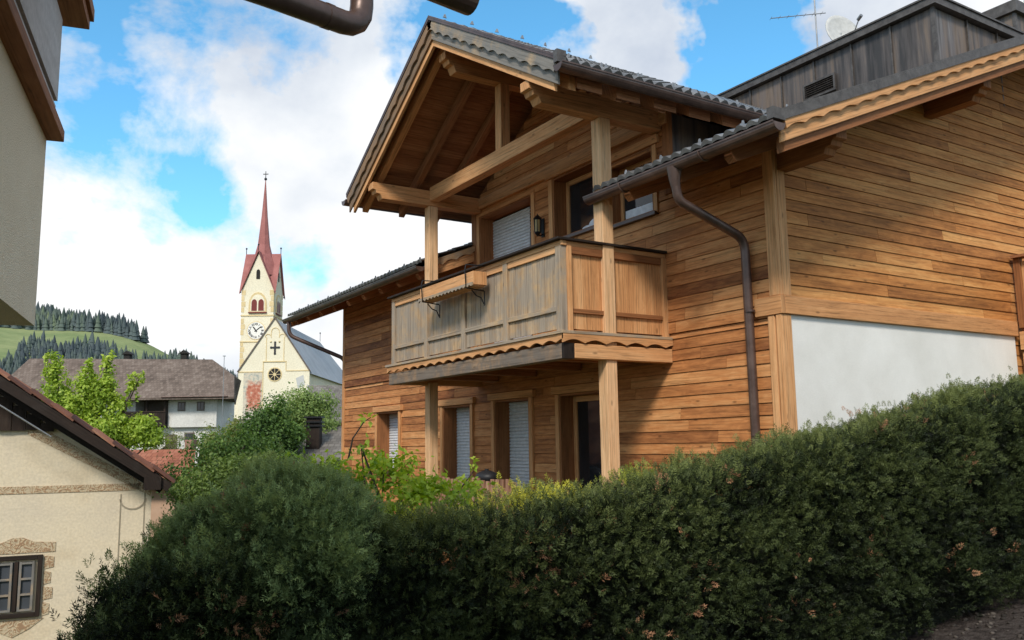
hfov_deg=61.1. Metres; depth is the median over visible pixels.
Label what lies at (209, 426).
village bush
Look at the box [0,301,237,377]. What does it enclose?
forest
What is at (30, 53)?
neighbour house
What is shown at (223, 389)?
light mast
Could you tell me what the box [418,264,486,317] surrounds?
flower box
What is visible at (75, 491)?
old painted house
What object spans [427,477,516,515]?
picket fence
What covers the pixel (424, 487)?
vine shrub
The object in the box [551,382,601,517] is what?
door
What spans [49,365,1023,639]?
clipped hedge
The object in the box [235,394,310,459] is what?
dark tree
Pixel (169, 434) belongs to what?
door
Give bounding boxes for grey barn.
[307,384,341,425]
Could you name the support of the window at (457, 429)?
in the timber chalet
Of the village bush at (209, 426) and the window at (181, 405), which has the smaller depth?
the village bush at (209, 426)
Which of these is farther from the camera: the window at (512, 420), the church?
the church
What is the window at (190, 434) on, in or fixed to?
in the farmhouse
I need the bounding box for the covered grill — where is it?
[475,469,498,483]
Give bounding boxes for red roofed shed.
[130,440,207,536]
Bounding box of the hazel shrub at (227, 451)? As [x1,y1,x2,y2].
[152,415,297,510]
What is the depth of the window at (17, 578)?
11.92 m
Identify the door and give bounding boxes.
[166,434,176,448]
[476,189,536,346]
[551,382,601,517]
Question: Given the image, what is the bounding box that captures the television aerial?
[771,0,824,46]
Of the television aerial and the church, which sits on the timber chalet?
the television aerial
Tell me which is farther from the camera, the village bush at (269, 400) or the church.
the church
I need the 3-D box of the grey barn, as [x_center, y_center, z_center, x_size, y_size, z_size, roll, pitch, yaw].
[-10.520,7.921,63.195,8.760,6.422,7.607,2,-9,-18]
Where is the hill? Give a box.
[0,327,167,361]
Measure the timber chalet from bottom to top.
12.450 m
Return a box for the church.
[234,173,341,418]
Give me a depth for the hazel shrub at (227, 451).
24.57 m
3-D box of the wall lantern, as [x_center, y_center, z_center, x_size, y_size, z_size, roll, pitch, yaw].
[0.393,-1.413,12.915,0.172,0.345,0.127,4,-10,-32]
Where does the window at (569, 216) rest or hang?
in the timber chalet
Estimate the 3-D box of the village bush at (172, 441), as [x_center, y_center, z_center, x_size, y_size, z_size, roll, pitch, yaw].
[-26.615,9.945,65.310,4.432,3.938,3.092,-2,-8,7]
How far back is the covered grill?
12.37 m
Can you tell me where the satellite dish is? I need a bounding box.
[825,14,862,39]
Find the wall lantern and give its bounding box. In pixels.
[533,214,544,237]
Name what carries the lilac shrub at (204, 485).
on the ground
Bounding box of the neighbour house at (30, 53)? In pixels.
[0,0,478,325]
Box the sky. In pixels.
[36,0,1023,375]
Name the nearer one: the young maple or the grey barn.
the young maple
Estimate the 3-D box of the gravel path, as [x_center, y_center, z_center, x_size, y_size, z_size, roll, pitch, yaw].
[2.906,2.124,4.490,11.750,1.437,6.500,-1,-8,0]
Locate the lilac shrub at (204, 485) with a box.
[163,446,279,517]
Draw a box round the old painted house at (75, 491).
[0,368,175,639]
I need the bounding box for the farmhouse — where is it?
[12,350,240,449]
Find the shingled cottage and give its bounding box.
[297,416,341,469]
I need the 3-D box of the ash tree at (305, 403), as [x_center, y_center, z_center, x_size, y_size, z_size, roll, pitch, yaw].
[-8.912,5.716,37.694,3.182,6.208,2.954,-6,-10,33]
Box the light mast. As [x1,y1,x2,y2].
[221,356,224,433]
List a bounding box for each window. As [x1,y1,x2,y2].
[0,554,42,619]
[177,402,185,410]
[184,432,194,441]
[197,402,204,410]
[373,405,402,473]
[438,397,475,503]
[487,389,535,506]
[544,157,593,238]
[611,134,659,229]
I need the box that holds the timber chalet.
[282,0,1023,558]
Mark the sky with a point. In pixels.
(173, 115)
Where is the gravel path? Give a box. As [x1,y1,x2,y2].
[905,587,1023,639]
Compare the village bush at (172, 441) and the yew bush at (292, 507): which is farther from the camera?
the village bush at (172, 441)
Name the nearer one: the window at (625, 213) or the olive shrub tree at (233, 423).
the window at (625, 213)
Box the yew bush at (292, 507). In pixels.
[56,441,397,639]
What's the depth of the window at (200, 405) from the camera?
69.71 m
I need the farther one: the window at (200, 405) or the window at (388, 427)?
the window at (200, 405)
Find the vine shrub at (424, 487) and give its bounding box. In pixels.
[265,412,503,524]
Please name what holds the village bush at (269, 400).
on the ground
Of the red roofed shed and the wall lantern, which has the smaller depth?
the wall lantern
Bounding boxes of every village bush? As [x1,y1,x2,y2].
[134,426,188,449]
[190,415,247,441]
[251,389,303,414]
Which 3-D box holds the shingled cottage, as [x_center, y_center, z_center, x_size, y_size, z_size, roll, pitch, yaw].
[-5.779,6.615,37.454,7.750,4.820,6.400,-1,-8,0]
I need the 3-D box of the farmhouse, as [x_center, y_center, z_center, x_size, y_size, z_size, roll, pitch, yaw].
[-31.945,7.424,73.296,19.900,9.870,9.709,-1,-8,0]
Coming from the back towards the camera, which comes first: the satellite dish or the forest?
the forest
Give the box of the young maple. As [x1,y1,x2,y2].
[37,349,171,453]
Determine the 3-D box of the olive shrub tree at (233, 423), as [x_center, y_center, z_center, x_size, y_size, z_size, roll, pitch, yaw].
[-12.266,6.351,35.347,3.232,5.055,3.155,4,-10,-32]
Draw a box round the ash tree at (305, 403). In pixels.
[264,381,341,440]
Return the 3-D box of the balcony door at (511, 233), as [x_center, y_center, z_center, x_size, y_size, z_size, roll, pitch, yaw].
[0.010,-0.581,13.847,0.310,2.610,1.760,4,-10,-32]
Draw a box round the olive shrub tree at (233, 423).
[180,416,242,464]

